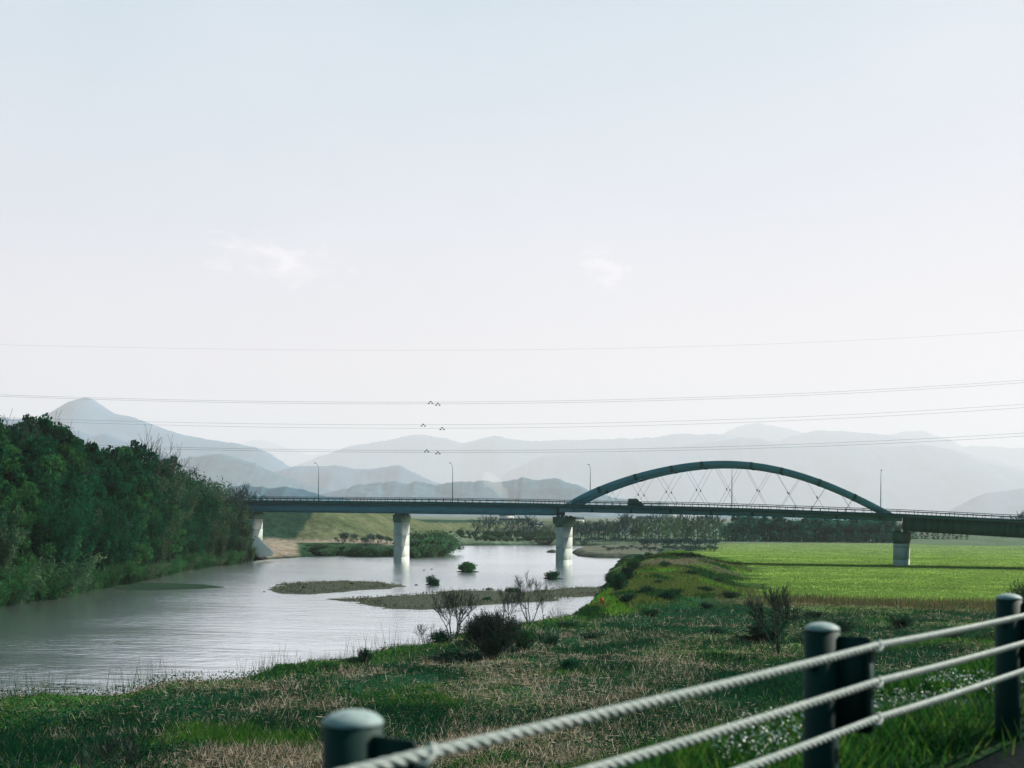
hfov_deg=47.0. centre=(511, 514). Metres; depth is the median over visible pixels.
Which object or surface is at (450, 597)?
bare sapling
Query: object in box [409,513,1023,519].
hill
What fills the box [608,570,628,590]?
bank bush
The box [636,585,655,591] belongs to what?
scrub bush
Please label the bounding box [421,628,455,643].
scrub bush
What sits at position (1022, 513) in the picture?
bare tree
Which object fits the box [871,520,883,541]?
evergreen tree
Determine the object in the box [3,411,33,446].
bare tree
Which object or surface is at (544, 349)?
power cable
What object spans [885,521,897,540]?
evergreen tree
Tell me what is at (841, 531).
evergreen tree
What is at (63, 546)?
bamboo clump
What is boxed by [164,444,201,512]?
bare tree
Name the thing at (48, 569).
bank bush
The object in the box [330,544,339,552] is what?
willow bush
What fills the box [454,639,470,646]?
scrub bush
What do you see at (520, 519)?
bare tree
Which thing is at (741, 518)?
evergreen tree
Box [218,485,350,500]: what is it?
wooded hill
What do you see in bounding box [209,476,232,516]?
bamboo clump
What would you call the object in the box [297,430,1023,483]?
mountain range
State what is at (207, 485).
bamboo clump
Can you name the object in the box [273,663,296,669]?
thicket bush
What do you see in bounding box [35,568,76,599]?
bank bush
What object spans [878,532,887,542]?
evergreen tree
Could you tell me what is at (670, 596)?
thicket bush
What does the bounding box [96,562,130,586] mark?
bank bush
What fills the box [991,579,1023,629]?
thicket bush
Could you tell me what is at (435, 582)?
river bush
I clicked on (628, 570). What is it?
bank bush
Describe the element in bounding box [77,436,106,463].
evergreen tree
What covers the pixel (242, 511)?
bamboo clump
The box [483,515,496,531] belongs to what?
bare tree
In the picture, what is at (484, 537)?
willow bush
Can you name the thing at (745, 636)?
scrub bush
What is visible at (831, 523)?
evergreen tree
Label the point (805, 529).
evergreen tree
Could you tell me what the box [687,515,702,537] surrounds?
bare tree
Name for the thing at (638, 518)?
bare tree
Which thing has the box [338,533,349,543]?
scrub bush
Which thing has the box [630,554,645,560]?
bank bush
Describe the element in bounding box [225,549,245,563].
bank bush
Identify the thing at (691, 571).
scrub bush
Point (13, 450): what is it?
evergreen tree
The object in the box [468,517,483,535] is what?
bare tree
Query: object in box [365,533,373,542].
scrub bush
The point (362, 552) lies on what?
willow bush
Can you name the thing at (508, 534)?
willow bush
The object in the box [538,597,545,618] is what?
bare sapling
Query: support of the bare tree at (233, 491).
on the ground at (290, 534)
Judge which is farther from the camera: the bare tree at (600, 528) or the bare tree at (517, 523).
the bare tree at (600, 528)
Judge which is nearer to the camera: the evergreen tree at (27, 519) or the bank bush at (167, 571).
the evergreen tree at (27, 519)
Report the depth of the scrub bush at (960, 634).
96.78 m
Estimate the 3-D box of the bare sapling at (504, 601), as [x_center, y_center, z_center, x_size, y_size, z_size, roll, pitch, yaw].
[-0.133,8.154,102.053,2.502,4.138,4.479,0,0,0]
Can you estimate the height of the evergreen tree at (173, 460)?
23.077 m
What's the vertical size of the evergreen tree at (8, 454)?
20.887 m
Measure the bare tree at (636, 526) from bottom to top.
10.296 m
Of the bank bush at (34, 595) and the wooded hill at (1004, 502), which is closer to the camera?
the bank bush at (34, 595)
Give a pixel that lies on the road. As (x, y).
(1015, 760)
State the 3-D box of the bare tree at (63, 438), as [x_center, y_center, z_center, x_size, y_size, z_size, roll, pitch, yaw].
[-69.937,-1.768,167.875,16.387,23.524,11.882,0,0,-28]
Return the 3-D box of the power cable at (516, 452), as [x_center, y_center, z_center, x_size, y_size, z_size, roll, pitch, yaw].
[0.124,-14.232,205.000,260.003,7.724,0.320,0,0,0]
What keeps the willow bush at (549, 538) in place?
on the ground at (290, 534)
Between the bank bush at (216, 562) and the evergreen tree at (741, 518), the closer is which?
the bank bush at (216, 562)
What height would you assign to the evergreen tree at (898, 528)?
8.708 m
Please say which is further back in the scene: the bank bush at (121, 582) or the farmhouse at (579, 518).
the farmhouse at (579, 518)
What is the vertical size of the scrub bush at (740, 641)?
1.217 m
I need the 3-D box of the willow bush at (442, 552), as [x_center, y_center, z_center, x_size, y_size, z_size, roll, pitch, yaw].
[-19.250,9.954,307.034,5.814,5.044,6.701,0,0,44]
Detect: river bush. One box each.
[425,574,439,584]
[431,579,438,584]
[458,561,477,572]
[544,569,559,579]
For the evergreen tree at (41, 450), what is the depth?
155.57 m
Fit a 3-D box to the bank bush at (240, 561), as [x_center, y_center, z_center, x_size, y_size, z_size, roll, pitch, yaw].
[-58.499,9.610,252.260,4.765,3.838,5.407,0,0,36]
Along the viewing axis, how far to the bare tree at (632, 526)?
462.48 m
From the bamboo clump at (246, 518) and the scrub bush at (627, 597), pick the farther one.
the bamboo clump at (246, 518)
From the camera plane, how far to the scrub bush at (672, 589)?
135.67 m
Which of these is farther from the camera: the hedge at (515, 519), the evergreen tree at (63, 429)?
the hedge at (515, 519)
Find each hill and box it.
[1,418,170,464]
[175,454,332,494]
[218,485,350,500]
[276,465,440,490]
[322,477,672,517]
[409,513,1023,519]
[938,488,1023,517]
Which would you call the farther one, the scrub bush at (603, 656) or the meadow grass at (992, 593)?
the meadow grass at (992, 593)
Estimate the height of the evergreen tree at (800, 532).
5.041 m
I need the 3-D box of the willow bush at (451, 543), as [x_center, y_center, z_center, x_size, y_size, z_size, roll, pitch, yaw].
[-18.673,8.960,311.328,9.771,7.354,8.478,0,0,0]
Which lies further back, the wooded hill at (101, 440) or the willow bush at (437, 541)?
the wooded hill at (101, 440)
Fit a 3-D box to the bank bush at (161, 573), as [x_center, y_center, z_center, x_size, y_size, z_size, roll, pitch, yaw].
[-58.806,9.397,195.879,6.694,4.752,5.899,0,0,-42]
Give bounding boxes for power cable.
[0,404,1018,426]
[4,383,1012,405]
[18,408,1011,429]
[19,380,1019,403]
[31,330,1021,349]
[102,436,1018,453]
[104,433,1017,451]
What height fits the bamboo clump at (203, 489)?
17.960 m
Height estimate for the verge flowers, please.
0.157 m
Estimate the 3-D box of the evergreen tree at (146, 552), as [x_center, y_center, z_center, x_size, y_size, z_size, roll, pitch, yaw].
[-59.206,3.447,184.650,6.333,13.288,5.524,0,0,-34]
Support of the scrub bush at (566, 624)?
on the ground at (290, 534)
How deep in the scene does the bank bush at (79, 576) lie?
148.33 m
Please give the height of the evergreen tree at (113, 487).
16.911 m
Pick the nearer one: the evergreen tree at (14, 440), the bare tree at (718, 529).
the evergreen tree at (14, 440)
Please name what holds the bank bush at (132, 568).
on the ground at (290, 534)
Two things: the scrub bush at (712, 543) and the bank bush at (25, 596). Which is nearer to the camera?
the bank bush at (25, 596)
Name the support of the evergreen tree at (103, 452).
on the ground at (290, 534)
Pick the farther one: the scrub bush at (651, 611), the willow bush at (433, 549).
the willow bush at (433, 549)
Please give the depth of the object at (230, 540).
248.82 m
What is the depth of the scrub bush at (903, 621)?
103.29 m
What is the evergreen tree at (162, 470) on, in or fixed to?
on the ground at (290, 534)
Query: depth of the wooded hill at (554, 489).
6265.23 m
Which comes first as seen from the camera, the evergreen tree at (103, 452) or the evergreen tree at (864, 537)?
the evergreen tree at (103, 452)
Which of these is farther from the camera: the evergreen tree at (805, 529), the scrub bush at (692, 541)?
the evergreen tree at (805, 529)
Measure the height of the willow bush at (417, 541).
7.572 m
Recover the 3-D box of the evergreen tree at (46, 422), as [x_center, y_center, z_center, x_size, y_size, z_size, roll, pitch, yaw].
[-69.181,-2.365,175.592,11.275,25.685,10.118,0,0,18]
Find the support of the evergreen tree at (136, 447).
on the ground at (290, 534)
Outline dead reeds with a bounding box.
[0,604,993,767]
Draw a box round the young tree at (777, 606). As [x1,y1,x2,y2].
[744,582,799,654]
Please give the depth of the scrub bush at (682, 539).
384.01 m
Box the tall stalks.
[0,610,563,699]
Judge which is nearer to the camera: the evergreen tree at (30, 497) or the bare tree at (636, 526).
the evergreen tree at (30, 497)
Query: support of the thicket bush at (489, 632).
on the ground at (290, 534)
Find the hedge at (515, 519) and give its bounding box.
[499,518,529,520]
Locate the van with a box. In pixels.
[628,499,643,505]
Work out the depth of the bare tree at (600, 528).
444.27 m
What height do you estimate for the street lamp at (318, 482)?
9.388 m
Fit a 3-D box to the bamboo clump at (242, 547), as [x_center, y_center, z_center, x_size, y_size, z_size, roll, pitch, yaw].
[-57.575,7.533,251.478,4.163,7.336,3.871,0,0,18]
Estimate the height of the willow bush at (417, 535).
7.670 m
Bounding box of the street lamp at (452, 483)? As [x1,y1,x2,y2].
[451,464,452,501]
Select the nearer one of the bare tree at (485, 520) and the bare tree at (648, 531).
the bare tree at (648, 531)
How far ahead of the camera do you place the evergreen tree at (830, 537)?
455.47 m
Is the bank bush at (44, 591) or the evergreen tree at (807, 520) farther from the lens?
the evergreen tree at (807, 520)
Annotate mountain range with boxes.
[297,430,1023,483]
[495,437,1023,516]
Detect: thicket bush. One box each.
[31,716,52,728]
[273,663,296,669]
[317,661,338,671]
[451,604,524,661]
[512,628,538,650]
[562,656,578,669]
[578,664,599,671]
[657,590,675,599]
[742,621,788,642]
[802,609,824,617]
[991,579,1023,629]
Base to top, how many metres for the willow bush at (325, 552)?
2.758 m
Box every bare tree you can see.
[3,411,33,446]
[25,410,76,466]
[53,422,71,446]
[126,425,173,476]
[151,436,195,488]
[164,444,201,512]
[221,479,243,511]
[229,481,258,519]
[229,484,253,499]
[235,487,254,512]
[246,491,265,512]
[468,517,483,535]
[472,516,489,534]
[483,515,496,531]
[490,518,501,536]
[502,520,511,535]
[508,521,515,534]
[510,516,522,534]
[511,515,535,535]
[516,516,538,533]
[523,519,541,539]
[534,521,545,535]
[535,525,544,535]
[542,526,550,535]
[546,527,555,535]
[576,521,584,538]
[580,520,594,537]
[581,524,594,536]
[595,520,603,540]
[602,519,611,537]
[604,513,629,535]
[605,522,617,541]
[615,513,638,541]
[619,517,637,536]
[621,518,637,538]
[627,518,642,537]
[632,516,645,538]
[636,516,648,537]
[642,517,659,537]
[646,514,660,538]
[649,514,659,530]
[652,514,674,536]
[659,514,674,537]
[659,516,668,537]
[665,515,676,537]
[668,515,681,536]
[669,517,681,537]
[677,515,701,541]
[677,516,688,537]
[679,519,695,536]
[682,517,699,537]
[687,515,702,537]
[697,516,707,539]
[700,516,721,539]
[704,515,716,537]
[708,516,732,541]
[712,516,732,540]
[1009,511,1023,518]
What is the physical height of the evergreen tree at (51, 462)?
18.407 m
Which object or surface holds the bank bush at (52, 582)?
on the ground at (290, 534)
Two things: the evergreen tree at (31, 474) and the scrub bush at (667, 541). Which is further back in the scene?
the scrub bush at (667, 541)
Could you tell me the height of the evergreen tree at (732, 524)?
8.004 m
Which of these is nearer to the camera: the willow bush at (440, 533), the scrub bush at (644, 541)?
the willow bush at (440, 533)
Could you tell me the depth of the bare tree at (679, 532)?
458.34 m
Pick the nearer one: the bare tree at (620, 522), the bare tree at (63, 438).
the bare tree at (63, 438)
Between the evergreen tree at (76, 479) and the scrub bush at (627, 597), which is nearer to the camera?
the scrub bush at (627, 597)
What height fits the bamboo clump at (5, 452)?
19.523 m
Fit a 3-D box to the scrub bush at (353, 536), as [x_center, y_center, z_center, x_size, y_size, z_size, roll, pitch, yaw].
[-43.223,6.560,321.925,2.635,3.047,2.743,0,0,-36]
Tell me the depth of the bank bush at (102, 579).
165.59 m
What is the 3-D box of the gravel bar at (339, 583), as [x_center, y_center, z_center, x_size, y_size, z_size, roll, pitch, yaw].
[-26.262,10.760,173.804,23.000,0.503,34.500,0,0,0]
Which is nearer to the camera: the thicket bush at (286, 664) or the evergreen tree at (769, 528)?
the thicket bush at (286, 664)
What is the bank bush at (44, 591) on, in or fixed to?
on the ground at (290, 534)
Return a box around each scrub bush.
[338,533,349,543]
[339,656,365,662]
[349,533,358,542]
[356,646,374,662]
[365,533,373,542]
[374,533,383,542]
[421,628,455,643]
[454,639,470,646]
[524,627,538,638]
[532,634,548,639]
[536,631,554,635]
[539,634,562,644]
[555,621,575,627]
[575,632,603,638]
[596,654,613,660]
[614,591,637,601]
[635,537,652,546]
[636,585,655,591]
[637,607,660,615]
[657,538,674,545]
[658,561,672,565]
[667,544,677,550]
[669,587,685,593]
[676,537,688,545]
[684,569,700,573]
[685,539,700,546]
[697,585,715,590]
[698,601,715,607]
[702,538,717,545]
[708,626,724,633]
[709,545,721,551]
[712,574,724,581]
[719,590,740,597]
[725,637,749,643]
[729,633,759,640]
[791,636,803,642]
[826,618,859,631]
[887,613,914,627]
[942,624,967,636]
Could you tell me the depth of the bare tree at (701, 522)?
439.30 m
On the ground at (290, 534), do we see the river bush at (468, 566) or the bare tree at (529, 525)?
the bare tree at (529, 525)
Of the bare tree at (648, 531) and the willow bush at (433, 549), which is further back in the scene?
the bare tree at (648, 531)
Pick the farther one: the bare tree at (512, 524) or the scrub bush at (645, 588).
the bare tree at (512, 524)
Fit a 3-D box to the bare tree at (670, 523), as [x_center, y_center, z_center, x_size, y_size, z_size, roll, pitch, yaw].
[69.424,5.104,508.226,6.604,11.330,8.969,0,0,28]
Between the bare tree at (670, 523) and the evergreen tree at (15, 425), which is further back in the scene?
the bare tree at (670, 523)
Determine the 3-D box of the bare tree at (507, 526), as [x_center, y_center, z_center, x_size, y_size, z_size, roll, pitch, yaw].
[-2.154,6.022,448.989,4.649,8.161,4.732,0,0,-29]
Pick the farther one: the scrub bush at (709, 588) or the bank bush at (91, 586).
the bank bush at (91, 586)
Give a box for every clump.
[0,444,17,478]
[0,498,23,568]
[0,506,31,575]
[14,497,62,569]
[23,504,76,573]
[36,504,86,571]
[43,496,101,573]
[68,726,180,767]
[92,506,123,572]
[140,507,179,567]
[152,466,191,547]
[157,458,175,473]
[170,464,200,556]
[171,467,185,490]
[174,475,217,514]
[185,467,213,485]
[188,476,215,494]
[190,480,215,498]
[190,487,220,521]
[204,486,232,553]
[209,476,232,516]
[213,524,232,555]
[223,502,253,546]
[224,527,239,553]
[228,511,250,550]
[233,535,252,563]
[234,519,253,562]
[242,534,256,562]
[246,546,257,561]
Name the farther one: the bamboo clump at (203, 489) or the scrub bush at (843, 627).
the bamboo clump at (203, 489)
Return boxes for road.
[966,739,1023,767]
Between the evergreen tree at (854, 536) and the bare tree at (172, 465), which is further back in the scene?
the evergreen tree at (854, 536)
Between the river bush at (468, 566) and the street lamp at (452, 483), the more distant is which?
the street lamp at (452, 483)
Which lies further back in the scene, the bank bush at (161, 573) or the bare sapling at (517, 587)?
the bank bush at (161, 573)
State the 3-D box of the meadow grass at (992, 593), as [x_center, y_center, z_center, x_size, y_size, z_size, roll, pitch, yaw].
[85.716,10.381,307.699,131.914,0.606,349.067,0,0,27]
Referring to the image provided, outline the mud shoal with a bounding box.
[112,583,223,589]
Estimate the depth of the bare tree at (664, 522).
429.62 m
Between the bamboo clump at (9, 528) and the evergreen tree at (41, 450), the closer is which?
the bamboo clump at (9, 528)
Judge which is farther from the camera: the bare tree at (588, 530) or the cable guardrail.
the bare tree at (588, 530)
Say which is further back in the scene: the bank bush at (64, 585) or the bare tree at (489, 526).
the bare tree at (489, 526)
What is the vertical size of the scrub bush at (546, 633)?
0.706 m
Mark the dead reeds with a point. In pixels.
(226, 753)
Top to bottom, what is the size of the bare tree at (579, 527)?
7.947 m
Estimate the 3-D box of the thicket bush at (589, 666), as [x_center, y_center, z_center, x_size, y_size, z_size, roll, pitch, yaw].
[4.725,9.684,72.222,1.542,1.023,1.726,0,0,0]
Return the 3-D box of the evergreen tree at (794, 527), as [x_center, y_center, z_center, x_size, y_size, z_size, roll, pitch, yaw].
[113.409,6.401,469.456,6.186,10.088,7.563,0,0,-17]
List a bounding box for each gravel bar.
[269,581,405,594]
[328,587,600,609]
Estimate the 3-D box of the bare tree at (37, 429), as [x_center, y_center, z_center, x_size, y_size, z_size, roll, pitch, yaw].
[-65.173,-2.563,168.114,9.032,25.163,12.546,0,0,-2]
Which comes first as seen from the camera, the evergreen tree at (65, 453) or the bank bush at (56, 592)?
the bank bush at (56, 592)
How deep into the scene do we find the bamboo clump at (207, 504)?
239.37 m
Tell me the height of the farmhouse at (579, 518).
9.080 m
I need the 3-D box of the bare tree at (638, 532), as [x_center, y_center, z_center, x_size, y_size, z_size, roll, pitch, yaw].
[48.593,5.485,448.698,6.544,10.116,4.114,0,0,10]
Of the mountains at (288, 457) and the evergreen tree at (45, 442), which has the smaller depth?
the evergreen tree at (45, 442)
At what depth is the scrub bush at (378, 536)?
318.73 m
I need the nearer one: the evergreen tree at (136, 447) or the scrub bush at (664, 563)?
the scrub bush at (664, 563)
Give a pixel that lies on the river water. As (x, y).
(243, 617)
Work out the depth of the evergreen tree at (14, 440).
156.70 m
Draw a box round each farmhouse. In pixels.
[499,515,514,520]
[528,522,542,529]
[576,517,583,521]
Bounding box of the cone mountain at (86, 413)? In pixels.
[37,398,290,471]
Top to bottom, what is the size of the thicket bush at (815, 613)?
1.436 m
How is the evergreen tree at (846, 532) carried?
on the ground at (290, 534)
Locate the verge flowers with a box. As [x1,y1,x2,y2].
[710,647,1022,763]
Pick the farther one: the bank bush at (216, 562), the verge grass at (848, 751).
the bank bush at (216, 562)
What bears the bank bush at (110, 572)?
on the ground at (290, 534)
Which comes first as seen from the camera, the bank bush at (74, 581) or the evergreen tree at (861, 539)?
the bank bush at (74, 581)
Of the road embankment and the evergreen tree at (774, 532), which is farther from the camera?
the evergreen tree at (774, 532)
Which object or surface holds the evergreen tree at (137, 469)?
on the ground at (290, 534)
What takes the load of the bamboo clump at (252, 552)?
on the ground at (290, 534)
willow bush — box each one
[307,545,321,553]
[312,543,330,553]
[316,548,333,555]
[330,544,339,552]
[341,551,353,555]
[343,545,378,556]
[366,550,389,556]
[377,545,393,555]
[392,529,428,545]
[409,535,425,547]
[409,541,429,556]
[409,544,421,557]
[411,532,449,555]
[413,530,459,539]
[424,543,442,556]
[436,546,451,555]
[439,535,458,555]
[449,537,463,553]
[455,529,464,535]
[478,535,491,540]
[495,532,503,537]
[504,530,514,537]
[541,535,555,543]
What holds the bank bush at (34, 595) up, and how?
on the ground at (290, 534)
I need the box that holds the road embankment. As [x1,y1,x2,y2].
[640,680,1023,767]
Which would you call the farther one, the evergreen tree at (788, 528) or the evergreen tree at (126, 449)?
the evergreen tree at (788, 528)
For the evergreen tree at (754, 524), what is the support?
on the ground at (290, 534)
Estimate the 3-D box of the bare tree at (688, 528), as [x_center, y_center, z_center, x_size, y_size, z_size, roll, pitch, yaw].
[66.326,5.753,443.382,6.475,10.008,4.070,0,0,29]
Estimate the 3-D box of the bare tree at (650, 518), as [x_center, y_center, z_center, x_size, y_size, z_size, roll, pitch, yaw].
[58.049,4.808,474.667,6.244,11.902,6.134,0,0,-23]
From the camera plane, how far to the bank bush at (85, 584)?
155.97 m
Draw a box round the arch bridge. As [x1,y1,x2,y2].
[223,461,1023,565]
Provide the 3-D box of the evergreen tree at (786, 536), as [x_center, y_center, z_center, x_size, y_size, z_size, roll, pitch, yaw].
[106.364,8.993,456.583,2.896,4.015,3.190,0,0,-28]
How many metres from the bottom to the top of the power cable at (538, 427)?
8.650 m
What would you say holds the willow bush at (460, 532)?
on the ground at (290, 534)
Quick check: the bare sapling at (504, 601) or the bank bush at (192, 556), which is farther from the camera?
the bank bush at (192, 556)
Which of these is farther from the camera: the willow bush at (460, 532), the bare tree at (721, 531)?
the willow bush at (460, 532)
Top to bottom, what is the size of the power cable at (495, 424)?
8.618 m
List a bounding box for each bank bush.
[0,555,53,604]
[0,563,24,593]
[0,564,26,606]
[5,561,39,604]
[7,569,43,603]
[10,560,61,601]
[27,580,45,601]
[33,552,106,598]
[33,576,62,600]
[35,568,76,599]
[36,573,59,599]
[51,574,72,595]
[55,568,93,595]
[76,573,96,593]
[79,566,104,592]
[92,567,116,588]
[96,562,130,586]
[98,560,129,587]
[112,560,147,583]
[116,569,138,584]
[137,572,147,581]
[141,561,162,579]
[142,557,175,577]
[159,563,174,575]
[167,550,203,570]
[172,559,188,572]
[177,555,201,569]
[186,553,210,569]
[200,554,215,567]
[207,555,223,566]
[211,549,238,564]
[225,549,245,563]
[237,552,248,563]
[603,569,619,588]
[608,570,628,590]
[618,564,636,580]
[625,557,641,569]
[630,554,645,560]
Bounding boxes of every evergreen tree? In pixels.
[0,418,23,449]
[0,424,10,444]
[0,434,19,483]
[0,437,23,486]
[0,453,41,558]
[0,478,23,565]
[1,489,36,570]
[3,453,48,510]
[6,421,40,438]
[10,427,37,461]
[11,489,56,565]
[20,445,64,518]
[22,413,40,431]
[22,433,81,514]
[28,412,72,441]
[32,453,82,565]
[39,422,84,470]
[40,442,100,543]
[60,467,102,569]
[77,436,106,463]
[87,470,128,555]
[91,445,109,463]
[104,445,137,501]
[110,451,159,555]
[112,445,144,497]
[124,439,146,462]
[124,496,152,572]
[138,447,171,565]
[145,463,185,563]
[161,503,187,566]
[163,455,182,557]
[194,488,214,548]
[718,524,729,535]
[727,522,733,540]
[729,523,741,537]
[729,533,735,541]
[730,516,739,539]
[736,516,749,540]
[740,519,750,540]
[746,516,757,540]
[750,520,759,533]
[758,516,769,540]
[758,517,777,537]
[768,530,778,541]
[771,517,787,540]
[779,532,785,541]
[781,518,791,540]
[783,533,789,541]
[787,521,796,540]
[788,518,804,537]
[789,531,798,541]
[796,530,804,541]
[799,524,811,538]
[801,518,813,541]
[802,531,809,541]
[810,518,821,541]
[818,518,833,541]
[820,532,827,541]
[822,519,836,541]
[825,534,831,542]
[831,519,843,541]
[835,521,846,540]
[837,533,844,541]
[839,519,852,541]
[851,520,863,540]
[852,532,859,542]
[856,533,863,542]
[861,520,868,541]
[861,532,869,542]
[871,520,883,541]
[871,533,878,542]
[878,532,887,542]
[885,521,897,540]
[886,533,892,542]
[892,522,901,531]
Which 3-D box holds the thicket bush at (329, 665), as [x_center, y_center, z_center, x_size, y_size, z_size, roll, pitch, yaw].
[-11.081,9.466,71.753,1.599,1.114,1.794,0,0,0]
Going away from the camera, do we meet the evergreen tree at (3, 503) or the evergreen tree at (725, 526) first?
the evergreen tree at (3, 503)
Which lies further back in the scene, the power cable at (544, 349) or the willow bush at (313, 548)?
the willow bush at (313, 548)
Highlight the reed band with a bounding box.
[715,587,995,612]
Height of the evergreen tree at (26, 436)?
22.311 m
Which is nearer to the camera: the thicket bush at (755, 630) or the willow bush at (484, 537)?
the thicket bush at (755, 630)
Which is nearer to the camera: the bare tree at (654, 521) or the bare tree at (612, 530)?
the bare tree at (612, 530)
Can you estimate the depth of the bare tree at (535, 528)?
443.45 m
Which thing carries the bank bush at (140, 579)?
on the ground at (290, 534)
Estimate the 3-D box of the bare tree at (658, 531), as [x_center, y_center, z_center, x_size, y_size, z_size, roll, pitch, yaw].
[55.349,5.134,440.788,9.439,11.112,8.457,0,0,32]
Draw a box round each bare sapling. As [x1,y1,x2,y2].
[412,623,442,643]
[431,588,483,639]
[497,585,524,622]
[506,571,553,622]
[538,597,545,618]
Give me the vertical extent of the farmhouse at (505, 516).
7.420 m
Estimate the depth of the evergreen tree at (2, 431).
153.90 m
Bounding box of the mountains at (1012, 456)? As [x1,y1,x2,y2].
[724,422,1023,466]
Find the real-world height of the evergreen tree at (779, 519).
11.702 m
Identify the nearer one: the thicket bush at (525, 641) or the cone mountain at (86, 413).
the thicket bush at (525, 641)
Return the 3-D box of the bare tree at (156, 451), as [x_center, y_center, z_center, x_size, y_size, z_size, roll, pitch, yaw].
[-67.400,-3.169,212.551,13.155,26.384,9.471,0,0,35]
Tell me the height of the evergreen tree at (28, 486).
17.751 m
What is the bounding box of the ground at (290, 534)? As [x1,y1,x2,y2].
[0,512,1023,767]
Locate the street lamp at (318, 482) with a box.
[316,463,318,500]
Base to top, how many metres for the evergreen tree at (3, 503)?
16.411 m
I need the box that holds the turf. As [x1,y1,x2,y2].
[563,550,758,619]
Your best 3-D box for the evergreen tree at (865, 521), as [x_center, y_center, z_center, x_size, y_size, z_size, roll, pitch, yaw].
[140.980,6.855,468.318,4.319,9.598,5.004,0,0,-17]
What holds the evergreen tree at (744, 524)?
on the ground at (290, 534)
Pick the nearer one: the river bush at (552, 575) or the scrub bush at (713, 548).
the river bush at (552, 575)
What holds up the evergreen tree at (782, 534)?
on the ground at (290, 534)
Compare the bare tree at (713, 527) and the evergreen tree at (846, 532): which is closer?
the bare tree at (713, 527)
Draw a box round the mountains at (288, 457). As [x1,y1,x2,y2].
[242,439,329,466]
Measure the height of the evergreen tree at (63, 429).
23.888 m
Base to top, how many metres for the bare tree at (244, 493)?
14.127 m
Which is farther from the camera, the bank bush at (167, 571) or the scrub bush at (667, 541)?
the scrub bush at (667, 541)
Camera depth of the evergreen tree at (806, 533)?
456.46 m
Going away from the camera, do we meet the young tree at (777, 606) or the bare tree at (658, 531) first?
the young tree at (777, 606)
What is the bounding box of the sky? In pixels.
[0,0,1023,454]
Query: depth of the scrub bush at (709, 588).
146.21 m
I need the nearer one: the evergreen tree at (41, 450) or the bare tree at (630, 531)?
the evergreen tree at (41, 450)
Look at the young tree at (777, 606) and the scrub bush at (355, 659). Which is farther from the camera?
the young tree at (777, 606)
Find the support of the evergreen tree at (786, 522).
on the ground at (290, 534)
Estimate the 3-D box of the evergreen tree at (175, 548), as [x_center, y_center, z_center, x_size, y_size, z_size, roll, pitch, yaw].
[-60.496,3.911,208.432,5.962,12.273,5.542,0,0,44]
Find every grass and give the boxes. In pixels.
[521,646,1023,767]
[688,543,1023,604]
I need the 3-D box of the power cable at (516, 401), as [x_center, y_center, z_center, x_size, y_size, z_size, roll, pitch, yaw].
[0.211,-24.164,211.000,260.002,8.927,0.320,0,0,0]
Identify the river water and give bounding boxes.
[0,545,620,697]
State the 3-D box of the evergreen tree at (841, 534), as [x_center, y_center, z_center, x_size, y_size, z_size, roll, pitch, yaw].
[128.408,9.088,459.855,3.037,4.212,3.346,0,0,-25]
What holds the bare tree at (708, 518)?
on the ground at (290, 534)
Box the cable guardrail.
[322,593,1023,767]
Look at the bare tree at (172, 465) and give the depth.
216.02 m
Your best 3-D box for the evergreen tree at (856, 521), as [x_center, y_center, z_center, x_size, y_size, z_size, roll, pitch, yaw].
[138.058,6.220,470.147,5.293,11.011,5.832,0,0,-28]
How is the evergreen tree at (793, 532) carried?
on the ground at (290, 534)
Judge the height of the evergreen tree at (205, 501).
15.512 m
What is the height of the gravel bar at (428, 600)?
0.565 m
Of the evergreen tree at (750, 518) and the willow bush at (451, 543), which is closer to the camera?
the willow bush at (451, 543)
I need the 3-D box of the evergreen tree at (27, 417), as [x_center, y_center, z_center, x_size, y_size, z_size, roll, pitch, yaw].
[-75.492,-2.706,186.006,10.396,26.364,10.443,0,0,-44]
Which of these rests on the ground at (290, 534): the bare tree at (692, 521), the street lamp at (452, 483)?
the bare tree at (692, 521)
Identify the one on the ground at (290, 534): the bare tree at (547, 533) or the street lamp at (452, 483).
the bare tree at (547, 533)
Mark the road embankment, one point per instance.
(994, 745)
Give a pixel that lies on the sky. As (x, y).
(402, 203)
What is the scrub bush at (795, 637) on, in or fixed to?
on the ground at (290, 534)
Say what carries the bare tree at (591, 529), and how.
on the ground at (290, 534)
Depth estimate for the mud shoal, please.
171.71 m
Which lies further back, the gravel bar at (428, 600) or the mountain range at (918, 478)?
the mountain range at (918, 478)
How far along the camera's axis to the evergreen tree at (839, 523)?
463.96 m

